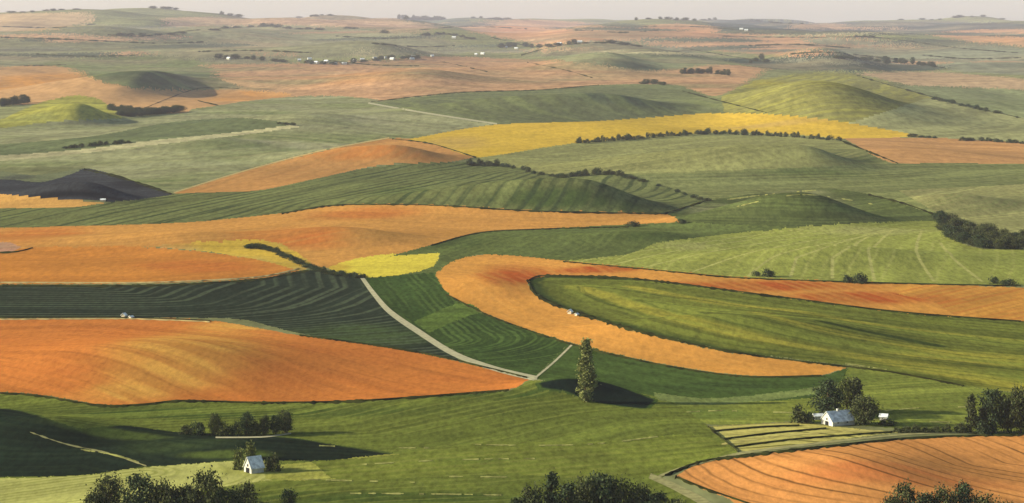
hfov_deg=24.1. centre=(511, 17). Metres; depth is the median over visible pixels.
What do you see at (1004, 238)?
tree
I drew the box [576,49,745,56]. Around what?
stubble field
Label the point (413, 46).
grass verge
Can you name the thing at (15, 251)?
grass verge
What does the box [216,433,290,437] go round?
dirt track
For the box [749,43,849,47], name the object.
grass verge
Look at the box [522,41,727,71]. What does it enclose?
green field
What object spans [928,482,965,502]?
tree
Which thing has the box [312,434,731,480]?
green field
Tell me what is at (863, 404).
tree
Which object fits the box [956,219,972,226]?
tree
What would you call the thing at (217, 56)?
tree
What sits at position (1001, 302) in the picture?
wheat field
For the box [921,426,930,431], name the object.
bush
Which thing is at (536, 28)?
stubble field
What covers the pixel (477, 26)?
grass verge
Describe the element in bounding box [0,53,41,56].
dark green field
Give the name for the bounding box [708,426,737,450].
grass verge
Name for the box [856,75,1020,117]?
grass verge
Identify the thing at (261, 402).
grass verge
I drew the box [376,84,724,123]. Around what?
dark green field
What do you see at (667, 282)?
grass verge
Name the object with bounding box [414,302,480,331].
green field
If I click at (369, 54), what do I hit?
stubble field
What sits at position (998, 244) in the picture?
tree
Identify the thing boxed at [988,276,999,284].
bush
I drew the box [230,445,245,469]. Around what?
shrub
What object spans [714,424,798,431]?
grass verge
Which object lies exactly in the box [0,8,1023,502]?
ground
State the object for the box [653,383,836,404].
green field
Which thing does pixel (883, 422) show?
bush
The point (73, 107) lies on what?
yellow green field
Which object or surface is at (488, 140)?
canola field
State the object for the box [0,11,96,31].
stubble field
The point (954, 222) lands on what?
tree
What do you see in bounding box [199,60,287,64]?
green field
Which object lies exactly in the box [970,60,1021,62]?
stubble field
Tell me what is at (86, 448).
dirt track
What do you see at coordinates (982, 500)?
tree
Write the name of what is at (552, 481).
tree
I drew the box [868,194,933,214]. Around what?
grass verge
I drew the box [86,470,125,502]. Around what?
tree
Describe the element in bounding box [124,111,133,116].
tree
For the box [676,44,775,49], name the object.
dark green field
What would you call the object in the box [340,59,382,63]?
stubble field
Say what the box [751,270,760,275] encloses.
bush
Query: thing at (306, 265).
bush
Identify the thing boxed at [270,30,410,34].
stubble field
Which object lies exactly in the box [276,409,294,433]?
tree
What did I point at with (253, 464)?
barn
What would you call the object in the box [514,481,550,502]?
tree
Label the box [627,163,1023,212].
green field
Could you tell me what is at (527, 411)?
green field
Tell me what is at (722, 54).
grass verge
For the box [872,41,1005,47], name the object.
dark green field
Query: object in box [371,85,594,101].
grass verge
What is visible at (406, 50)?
stubble field
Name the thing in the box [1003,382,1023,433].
tree
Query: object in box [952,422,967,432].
bush
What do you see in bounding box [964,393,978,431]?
tree
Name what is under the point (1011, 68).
green field
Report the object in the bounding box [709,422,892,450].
stubble field
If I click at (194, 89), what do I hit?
grass verge
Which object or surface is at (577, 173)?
bush
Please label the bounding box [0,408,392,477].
dark green field
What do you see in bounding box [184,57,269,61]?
dark green field
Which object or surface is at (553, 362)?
dirt track
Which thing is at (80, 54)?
dark green field
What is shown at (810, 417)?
bush
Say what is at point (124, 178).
grass verge
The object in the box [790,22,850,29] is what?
stubble field
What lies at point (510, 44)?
tree
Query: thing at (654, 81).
tree
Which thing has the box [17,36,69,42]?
dark green field
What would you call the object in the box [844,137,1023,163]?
wheat field
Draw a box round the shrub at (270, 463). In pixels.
[263,452,283,471]
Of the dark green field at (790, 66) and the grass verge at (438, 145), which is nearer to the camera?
the grass verge at (438, 145)
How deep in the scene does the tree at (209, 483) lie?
829.58 m
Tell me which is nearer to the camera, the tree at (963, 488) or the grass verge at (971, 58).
the tree at (963, 488)
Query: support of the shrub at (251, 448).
on the dark green field at (25, 451)
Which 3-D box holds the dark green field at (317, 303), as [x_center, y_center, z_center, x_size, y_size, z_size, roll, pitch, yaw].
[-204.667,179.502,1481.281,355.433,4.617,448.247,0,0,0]
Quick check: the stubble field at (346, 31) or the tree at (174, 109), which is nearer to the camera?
the tree at (174, 109)
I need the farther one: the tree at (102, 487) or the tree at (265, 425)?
the tree at (265, 425)
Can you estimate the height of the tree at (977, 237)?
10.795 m
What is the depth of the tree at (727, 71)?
6375.90 m
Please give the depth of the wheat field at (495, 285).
1499.14 m
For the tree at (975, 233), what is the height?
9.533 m
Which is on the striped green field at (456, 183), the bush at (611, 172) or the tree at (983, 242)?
the bush at (611, 172)
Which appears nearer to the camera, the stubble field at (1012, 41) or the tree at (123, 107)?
the tree at (123, 107)
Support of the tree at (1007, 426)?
on the green field at (933, 400)
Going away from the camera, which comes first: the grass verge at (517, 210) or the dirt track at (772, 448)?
the dirt track at (772, 448)
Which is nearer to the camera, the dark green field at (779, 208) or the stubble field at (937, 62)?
the dark green field at (779, 208)
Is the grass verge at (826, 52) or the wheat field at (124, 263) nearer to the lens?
the wheat field at (124, 263)
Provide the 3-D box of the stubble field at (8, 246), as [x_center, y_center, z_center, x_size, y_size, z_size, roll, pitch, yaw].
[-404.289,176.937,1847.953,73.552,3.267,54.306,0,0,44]
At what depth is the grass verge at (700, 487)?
901.57 m
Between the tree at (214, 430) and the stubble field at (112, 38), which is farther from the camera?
the stubble field at (112, 38)
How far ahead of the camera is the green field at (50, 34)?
9739.42 m
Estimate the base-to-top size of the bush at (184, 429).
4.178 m
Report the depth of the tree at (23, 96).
4855.52 m
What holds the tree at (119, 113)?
on the yellow green field at (73, 107)
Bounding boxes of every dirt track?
[31,432,145,465]
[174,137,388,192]
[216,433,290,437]
[368,102,496,124]
[537,345,571,375]
[649,473,710,502]
[658,431,1017,476]
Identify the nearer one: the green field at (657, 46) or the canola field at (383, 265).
the canola field at (383, 265)
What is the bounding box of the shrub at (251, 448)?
[243,438,256,459]
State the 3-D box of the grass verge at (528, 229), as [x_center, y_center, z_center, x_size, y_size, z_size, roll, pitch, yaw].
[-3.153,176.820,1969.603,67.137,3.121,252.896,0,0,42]
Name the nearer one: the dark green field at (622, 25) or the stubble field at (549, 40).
the stubble field at (549, 40)
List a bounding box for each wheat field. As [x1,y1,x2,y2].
[0,65,296,112]
[0,194,103,207]
[0,203,678,267]
[0,245,298,284]
[0,318,528,404]
[176,138,473,192]
[435,254,1014,375]
[677,434,1023,502]
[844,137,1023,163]
[892,284,1023,320]
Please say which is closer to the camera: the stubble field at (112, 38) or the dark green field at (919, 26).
the stubble field at (112, 38)
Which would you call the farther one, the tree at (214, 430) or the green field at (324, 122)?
the green field at (324, 122)
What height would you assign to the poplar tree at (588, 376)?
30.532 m
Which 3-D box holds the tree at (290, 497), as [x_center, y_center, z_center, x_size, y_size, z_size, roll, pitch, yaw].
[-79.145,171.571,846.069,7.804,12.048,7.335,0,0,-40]
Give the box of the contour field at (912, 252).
[569,221,1023,284]
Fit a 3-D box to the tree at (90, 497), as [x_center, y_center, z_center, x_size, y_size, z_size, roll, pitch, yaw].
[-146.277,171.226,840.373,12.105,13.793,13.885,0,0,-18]
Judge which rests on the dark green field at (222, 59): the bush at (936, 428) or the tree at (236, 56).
the tree at (236, 56)
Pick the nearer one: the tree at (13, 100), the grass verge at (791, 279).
the grass verge at (791, 279)
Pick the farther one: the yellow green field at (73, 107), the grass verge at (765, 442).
the yellow green field at (73, 107)
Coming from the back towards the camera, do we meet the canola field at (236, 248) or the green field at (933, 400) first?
the canola field at (236, 248)
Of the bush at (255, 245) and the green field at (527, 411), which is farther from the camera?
the bush at (255, 245)
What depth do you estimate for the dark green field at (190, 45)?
9434.32 m
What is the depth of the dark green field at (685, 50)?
10011.19 m
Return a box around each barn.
[243,455,264,473]
[820,408,854,425]
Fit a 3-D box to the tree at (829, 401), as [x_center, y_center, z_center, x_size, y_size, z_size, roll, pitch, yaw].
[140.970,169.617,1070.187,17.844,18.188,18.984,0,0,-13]
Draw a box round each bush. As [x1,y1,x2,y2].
[178,424,195,433]
[189,419,205,435]
[216,420,230,435]
[226,421,242,435]
[250,242,263,248]
[250,419,261,435]
[272,246,279,252]
[287,255,299,260]
[300,263,312,267]
[310,266,322,270]
[335,270,345,275]
[352,272,364,277]
[466,158,473,165]
[476,158,483,165]
[482,161,491,165]
[493,158,499,165]
[574,170,581,175]
[581,168,589,175]
[595,167,602,174]
[606,169,616,174]
[621,135,628,139]
[624,221,642,226]
[676,219,685,223]
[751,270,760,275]
[761,268,774,276]
[789,403,806,422]
[802,410,816,423]
[842,274,852,282]
[850,272,867,283]
[875,418,898,426]
[893,426,904,432]
[901,426,911,432]
[911,423,920,432]
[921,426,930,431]
[929,426,942,432]
[940,424,952,432]
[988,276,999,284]
[999,279,1018,284]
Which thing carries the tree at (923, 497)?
on the wheat field at (873, 472)
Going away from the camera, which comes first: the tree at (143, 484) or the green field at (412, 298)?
the tree at (143, 484)
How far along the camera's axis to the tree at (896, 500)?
818.13 m
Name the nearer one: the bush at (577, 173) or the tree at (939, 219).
the tree at (939, 219)
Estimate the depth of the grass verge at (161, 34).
10086.08 m
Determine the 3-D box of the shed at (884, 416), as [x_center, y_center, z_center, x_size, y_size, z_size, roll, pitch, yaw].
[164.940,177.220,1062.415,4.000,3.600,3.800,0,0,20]
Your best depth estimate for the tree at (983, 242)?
1822.30 m
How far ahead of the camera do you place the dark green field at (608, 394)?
1126.27 m
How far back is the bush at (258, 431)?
1008.50 m
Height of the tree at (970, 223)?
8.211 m
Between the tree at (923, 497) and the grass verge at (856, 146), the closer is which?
the tree at (923, 497)
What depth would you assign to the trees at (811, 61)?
7481.96 m
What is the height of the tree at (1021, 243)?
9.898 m
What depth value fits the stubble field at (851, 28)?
17885.14 m
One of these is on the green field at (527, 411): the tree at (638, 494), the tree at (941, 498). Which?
the tree at (638, 494)
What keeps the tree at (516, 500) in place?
on the green field at (527, 411)
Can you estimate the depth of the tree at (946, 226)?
1909.06 m
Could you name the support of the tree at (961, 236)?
on the contour field at (912, 252)
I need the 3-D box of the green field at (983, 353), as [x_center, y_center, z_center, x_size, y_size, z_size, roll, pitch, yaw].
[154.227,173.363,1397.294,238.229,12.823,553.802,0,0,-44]
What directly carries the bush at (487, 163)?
on the striped green field at (456, 183)
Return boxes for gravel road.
[361,278,537,380]
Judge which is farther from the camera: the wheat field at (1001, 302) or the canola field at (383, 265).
the canola field at (383, 265)
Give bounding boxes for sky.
[0,0,1023,22]
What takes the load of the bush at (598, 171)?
on the striped green field at (456, 183)
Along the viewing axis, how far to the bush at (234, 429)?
1009.36 m
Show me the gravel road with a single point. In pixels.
(410, 326)
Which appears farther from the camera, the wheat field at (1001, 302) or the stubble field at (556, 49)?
the stubble field at (556, 49)
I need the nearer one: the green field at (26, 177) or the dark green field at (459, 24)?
the green field at (26, 177)
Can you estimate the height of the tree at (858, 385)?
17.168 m
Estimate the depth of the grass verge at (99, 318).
1423.29 m
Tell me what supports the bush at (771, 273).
on the contour field at (912, 252)
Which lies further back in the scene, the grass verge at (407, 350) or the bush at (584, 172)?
the bush at (584, 172)
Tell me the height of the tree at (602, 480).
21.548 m
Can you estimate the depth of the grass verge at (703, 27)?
12603.87 m
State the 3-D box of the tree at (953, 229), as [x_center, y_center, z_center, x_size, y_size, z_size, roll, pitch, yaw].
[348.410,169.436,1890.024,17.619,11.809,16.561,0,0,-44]
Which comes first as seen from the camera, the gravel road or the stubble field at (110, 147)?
the gravel road
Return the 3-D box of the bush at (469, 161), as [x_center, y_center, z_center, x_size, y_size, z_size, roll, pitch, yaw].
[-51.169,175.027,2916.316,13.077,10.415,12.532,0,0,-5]
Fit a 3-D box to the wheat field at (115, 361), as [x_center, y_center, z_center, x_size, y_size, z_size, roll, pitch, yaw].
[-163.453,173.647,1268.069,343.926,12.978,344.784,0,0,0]
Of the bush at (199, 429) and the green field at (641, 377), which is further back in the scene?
the green field at (641, 377)
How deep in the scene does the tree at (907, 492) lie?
821.46 m
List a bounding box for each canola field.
[149,239,310,269]
[327,253,439,277]
[409,112,916,157]
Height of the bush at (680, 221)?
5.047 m
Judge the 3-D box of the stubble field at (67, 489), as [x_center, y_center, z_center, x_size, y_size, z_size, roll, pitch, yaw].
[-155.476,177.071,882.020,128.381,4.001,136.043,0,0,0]
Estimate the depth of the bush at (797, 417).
1053.87 m
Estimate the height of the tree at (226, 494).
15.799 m
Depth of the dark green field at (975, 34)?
14685.48 m
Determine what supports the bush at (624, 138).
on the green field at (700, 152)
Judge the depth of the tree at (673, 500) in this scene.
829.13 m
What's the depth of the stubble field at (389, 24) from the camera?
14822.03 m
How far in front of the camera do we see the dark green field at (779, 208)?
2056.00 m
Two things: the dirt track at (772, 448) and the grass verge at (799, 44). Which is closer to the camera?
the dirt track at (772, 448)
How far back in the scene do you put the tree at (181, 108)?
4434.77 m
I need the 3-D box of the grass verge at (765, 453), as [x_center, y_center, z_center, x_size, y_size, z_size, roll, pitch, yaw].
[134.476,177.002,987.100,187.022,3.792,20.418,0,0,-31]
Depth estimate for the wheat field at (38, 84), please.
5310.23 m
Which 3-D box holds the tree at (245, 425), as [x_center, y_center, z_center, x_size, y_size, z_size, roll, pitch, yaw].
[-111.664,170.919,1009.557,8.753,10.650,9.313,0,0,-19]
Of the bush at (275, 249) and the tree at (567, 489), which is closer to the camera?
the tree at (567, 489)
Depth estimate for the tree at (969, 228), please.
1908.57 m
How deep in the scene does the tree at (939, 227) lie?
1968.06 m
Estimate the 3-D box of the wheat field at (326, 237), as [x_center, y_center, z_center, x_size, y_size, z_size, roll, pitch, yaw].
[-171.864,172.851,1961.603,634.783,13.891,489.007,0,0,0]
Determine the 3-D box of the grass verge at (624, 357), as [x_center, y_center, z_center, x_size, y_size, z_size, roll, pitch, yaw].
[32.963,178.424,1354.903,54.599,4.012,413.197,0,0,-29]
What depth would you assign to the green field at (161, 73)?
7148.25 m
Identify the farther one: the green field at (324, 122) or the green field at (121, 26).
the green field at (121, 26)
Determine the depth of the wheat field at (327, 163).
2885.00 m
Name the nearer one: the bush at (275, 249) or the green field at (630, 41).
the bush at (275, 249)
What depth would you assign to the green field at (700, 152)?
2847.02 m
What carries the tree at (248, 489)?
on the green field at (527, 411)
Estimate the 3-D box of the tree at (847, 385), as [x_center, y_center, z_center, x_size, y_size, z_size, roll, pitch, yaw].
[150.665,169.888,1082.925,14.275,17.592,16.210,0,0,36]
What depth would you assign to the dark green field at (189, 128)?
3569.16 m
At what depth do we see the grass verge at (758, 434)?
1026.74 m
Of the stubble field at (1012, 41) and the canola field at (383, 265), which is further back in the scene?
the stubble field at (1012, 41)
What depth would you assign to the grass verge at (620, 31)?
12647.32 m
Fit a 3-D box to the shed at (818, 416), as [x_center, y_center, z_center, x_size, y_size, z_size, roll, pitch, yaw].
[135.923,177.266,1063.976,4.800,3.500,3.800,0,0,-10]
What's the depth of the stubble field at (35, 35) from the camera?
9622.91 m
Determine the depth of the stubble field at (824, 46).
10391.63 m
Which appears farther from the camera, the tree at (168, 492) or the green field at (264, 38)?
the green field at (264, 38)
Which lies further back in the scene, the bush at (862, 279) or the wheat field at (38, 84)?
the wheat field at (38, 84)
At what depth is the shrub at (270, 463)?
930.38 m
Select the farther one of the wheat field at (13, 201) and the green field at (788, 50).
the green field at (788, 50)
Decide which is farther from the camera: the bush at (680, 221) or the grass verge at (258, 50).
the grass verge at (258, 50)
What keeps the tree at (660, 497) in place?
on the green field at (527, 411)
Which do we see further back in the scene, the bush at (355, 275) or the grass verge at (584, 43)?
the grass verge at (584, 43)
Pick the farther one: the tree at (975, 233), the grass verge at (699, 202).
the grass verge at (699, 202)
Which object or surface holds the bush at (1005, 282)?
on the grass verge at (791, 279)
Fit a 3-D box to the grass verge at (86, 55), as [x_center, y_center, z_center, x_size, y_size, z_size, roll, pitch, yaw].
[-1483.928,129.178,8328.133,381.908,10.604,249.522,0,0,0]
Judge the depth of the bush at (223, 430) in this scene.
1009.13 m
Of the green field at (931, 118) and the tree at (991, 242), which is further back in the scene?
the green field at (931, 118)
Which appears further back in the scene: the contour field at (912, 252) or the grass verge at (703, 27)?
the grass verge at (703, 27)
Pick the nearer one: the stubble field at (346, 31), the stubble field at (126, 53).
the stubble field at (126, 53)
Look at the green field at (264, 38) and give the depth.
9710.10 m
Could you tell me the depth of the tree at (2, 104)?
4731.24 m
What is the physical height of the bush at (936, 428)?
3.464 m
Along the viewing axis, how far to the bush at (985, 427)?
1028.18 m
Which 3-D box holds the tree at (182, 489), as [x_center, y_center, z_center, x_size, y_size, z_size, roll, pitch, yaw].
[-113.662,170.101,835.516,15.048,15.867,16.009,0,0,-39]
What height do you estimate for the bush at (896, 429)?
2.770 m
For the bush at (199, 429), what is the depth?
1011.67 m
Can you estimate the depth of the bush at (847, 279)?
1582.84 m
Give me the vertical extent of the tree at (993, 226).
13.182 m
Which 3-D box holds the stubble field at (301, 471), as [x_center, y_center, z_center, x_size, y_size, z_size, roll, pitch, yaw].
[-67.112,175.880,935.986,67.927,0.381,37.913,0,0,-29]
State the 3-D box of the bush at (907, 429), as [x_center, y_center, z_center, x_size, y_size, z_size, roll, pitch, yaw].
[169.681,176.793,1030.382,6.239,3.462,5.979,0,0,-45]
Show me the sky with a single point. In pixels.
(815, 11)
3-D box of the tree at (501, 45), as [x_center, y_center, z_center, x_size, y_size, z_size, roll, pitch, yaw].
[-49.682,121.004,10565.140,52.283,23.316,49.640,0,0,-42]
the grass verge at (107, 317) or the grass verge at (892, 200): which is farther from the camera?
the grass verge at (892, 200)
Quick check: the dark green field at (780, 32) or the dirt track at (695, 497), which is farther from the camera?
the dark green field at (780, 32)
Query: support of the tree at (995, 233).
on the ground
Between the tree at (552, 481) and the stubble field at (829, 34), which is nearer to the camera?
the tree at (552, 481)
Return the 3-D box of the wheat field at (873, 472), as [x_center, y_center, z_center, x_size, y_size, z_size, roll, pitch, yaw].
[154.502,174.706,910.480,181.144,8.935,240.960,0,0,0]
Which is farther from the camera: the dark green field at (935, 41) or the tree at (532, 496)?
the dark green field at (935, 41)
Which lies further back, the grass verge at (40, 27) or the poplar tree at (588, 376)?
the grass verge at (40, 27)
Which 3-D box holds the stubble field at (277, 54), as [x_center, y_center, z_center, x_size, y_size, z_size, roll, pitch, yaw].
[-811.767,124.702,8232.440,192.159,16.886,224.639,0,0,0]
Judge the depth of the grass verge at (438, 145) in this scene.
3297.46 m
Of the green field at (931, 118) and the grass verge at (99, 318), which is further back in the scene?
the green field at (931, 118)
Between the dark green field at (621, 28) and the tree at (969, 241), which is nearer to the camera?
the tree at (969, 241)
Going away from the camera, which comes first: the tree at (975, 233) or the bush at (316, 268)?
the bush at (316, 268)
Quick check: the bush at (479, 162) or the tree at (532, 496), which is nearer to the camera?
the tree at (532, 496)
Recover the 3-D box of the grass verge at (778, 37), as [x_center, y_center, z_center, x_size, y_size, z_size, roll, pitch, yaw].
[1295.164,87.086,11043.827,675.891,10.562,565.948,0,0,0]
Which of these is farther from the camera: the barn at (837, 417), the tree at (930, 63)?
the tree at (930, 63)
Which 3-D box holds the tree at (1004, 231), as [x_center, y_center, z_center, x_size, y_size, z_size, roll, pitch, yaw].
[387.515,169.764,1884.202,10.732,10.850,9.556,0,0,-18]
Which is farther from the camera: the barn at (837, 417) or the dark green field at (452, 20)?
the dark green field at (452, 20)
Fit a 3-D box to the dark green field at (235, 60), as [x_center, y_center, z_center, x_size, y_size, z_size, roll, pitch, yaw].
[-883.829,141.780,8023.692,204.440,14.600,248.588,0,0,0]
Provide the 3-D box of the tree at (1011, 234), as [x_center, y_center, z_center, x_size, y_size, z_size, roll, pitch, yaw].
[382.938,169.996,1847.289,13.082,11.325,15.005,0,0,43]
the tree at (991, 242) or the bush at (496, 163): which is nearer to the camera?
the tree at (991, 242)
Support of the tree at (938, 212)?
on the dark green field at (779, 208)
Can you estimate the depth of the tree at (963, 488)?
822.56 m
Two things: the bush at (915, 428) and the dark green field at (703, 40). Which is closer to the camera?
the bush at (915, 428)
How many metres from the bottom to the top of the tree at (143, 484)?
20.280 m
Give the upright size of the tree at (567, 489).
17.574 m
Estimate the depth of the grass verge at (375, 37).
11250.79 m
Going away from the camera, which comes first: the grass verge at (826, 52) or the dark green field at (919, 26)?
the grass verge at (826, 52)
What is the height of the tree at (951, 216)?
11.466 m
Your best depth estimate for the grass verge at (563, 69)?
6458.33 m
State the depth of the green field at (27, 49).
8737.23 m
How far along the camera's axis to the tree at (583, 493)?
829.68 m
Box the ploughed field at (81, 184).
[0,169,171,201]
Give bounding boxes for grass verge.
[0,247,32,252]
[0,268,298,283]
[0,317,209,320]
[0,318,209,321]
[0,389,508,407]
[1,36,203,43]
[2,24,94,27]
[24,64,65,65]
[36,53,137,56]
[84,168,173,194]
[108,26,260,36]
[146,87,239,107]
[198,50,310,52]
[282,203,664,214]
[299,334,526,377]
[323,59,418,65]
[336,35,411,38]
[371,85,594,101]
[372,43,454,46]
[392,138,475,157]
[420,26,526,29]
[431,226,628,245]
[446,294,821,377]
[521,42,642,55]
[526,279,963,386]
[527,62,592,77]
[528,274,1020,321]
[563,261,1020,286]
[575,29,658,32]
[635,26,751,30]
[665,201,703,214]
[665,434,1017,475]
[675,475,749,502]
[683,91,765,112]
[685,48,762,61]
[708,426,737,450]
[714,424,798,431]
[724,35,870,37]
[724,427,825,439]
[734,431,891,447]
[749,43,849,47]
[790,51,881,58]
[826,35,1017,52]
[839,140,897,163]
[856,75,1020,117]
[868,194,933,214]
[923,55,1020,58]
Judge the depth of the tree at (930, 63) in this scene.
7631.02 m
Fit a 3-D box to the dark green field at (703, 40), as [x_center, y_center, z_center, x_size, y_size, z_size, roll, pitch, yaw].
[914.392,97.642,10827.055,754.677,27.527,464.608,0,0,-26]
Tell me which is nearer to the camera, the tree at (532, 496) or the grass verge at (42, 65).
the tree at (532, 496)
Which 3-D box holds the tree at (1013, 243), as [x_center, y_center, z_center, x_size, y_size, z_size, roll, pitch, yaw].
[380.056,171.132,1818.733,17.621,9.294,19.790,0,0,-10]
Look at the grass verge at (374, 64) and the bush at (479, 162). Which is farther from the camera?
the grass verge at (374, 64)
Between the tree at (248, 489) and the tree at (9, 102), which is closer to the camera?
the tree at (248, 489)
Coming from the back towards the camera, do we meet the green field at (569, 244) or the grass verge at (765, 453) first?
the green field at (569, 244)
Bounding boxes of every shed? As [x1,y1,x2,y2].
[812,413,823,419]
[879,413,888,419]
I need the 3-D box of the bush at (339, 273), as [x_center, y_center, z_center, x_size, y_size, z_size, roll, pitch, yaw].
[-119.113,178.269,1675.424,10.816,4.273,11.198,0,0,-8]
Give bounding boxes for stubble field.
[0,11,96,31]
[0,32,101,39]
[0,125,298,160]
[0,242,19,251]
[0,460,269,502]
[43,32,192,42]
[100,51,173,56]
[155,15,452,33]
[198,54,771,99]
[251,51,300,56]
[264,454,398,480]
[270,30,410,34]
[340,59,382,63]
[344,50,409,57]
[350,47,439,54]
[453,19,890,57]
[491,45,603,54]
[515,37,599,44]
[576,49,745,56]
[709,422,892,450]
[746,31,901,38]
[753,42,922,49]
[784,26,907,30]
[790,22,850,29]
[858,70,1023,90]
[891,61,954,64]
[926,28,1023,47]
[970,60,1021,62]
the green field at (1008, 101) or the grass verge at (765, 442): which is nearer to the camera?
the grass verge at (765, 442)
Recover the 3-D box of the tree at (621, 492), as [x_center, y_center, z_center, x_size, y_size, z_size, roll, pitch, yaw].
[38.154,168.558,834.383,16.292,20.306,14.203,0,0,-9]
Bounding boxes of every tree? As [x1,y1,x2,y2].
[0,98,5,106]
[6,98,12,105]
[8,96,17,104]
[19,94,28,102]
[80,488,112,502]
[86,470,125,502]
[114,470,166,502]
[116,111,125,115]
[119,105,126,111]
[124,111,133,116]
[147,476,187,502]
[169,107,177,112]
[172,483,203,502]
[176,104,186,111]
[179,465,228,502]
[207,412,222,434]
[211,485,248,502]
[214,53,222,58]
[228,54,241,58]
[230,479,259,502]
[238,411,256,434]
[257,415,271,434]
[269,414,282,434]
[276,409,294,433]
[278,487,297,502]
[497,43,505,47]
[505,42,516,46]
[509,495,524,502]
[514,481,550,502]
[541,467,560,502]
[550,480,580,502]
[570,471,601,502]
[575,337,598,402]
[575,470,621,502]
[603,473,640,502]
[623,478,654,502]
[640,491,675,502]
[649,79,658,83]
[662,496,685,502]
[725,69,731,75]
[807,377,845,412]
[836,374,854,409]
[847,376,864,410]
[847,391,884,425]
[880,493,901,502]
[887,478,918,502]
[909,490,943,502]
[925,61,935,65]
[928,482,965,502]
[930,210,948,219]
[934,213,948,224]
[934,222,950,230]
[940,224,950,236]
[941,225,964,239]
[942,213,961,222]
[944,479,981,502]
[947,218,959,226]
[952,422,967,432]
[955,231,971,243]
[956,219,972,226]
[958,225,976,233]
[962,221,976,226]
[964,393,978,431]
[965,237,976,246]
[966,229,985,238]
[968,490,999,502]
[971,234,985,247]
[972,407,988,432]
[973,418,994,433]
[976,386,1009,432]
[978,223,1001,235]
[978,238,989,248]
[979,241,994,247]
[984,230,1000,242]
[992,239,1008,248]
[994,393,1019,432]
[999,228,1008,235]
[1000,233,1011,248]
[1002,232,1014,240]
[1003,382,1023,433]
[1004,237,1023,249]
[1005,237,1021,249]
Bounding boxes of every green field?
[0,23,484,69]
[0,31,83,35]
[0,46,86,52]
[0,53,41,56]
[0,95,121,127]
[0,95,488,191]
[0,118,295,154]
[0,162,704,227]
[0,168,83,181]
[0,270,457,359]
[0,380,736,502]
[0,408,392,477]
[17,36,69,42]
[19,51,159,58]
[33,54,243,91]
[35,23,203,30]
[126,41,259,48]
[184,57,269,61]
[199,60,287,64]
[221,58,274,62]
[304,34,444,40]
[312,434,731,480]
[364,272,566,375]
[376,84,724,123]
[390,221,798,274]
[392,18,480,23]
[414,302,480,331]
[431,22,494,26]
[432,48,543,53]
[444,43,520,48]
[477,132,890,173]
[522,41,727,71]
[529,276,1023,393]
[535,377,658,408]
[537,344,847,401]
[545,26,689,31]
[573,38,662,45]
[577,22,654,27]
[580,45,758,50]
[603,47,721,53]
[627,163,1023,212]
[628,36,772,42]
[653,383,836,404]
[668,188,934,227]
[674,367,1023,435]
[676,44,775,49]
[696,19,1023,35]
[705,29,832,36]
[714,51,950,72]
[721,70,930,121]
[725,48,859,55]
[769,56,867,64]
[791,35,1023,74]
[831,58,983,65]
[849,97,1023,141]
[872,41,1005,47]
[874,37,981,44]
[896,31,1023,37]
[896,84,1023,117]
[900,184,1023,236]
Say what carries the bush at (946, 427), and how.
on the green field at (933, 400)

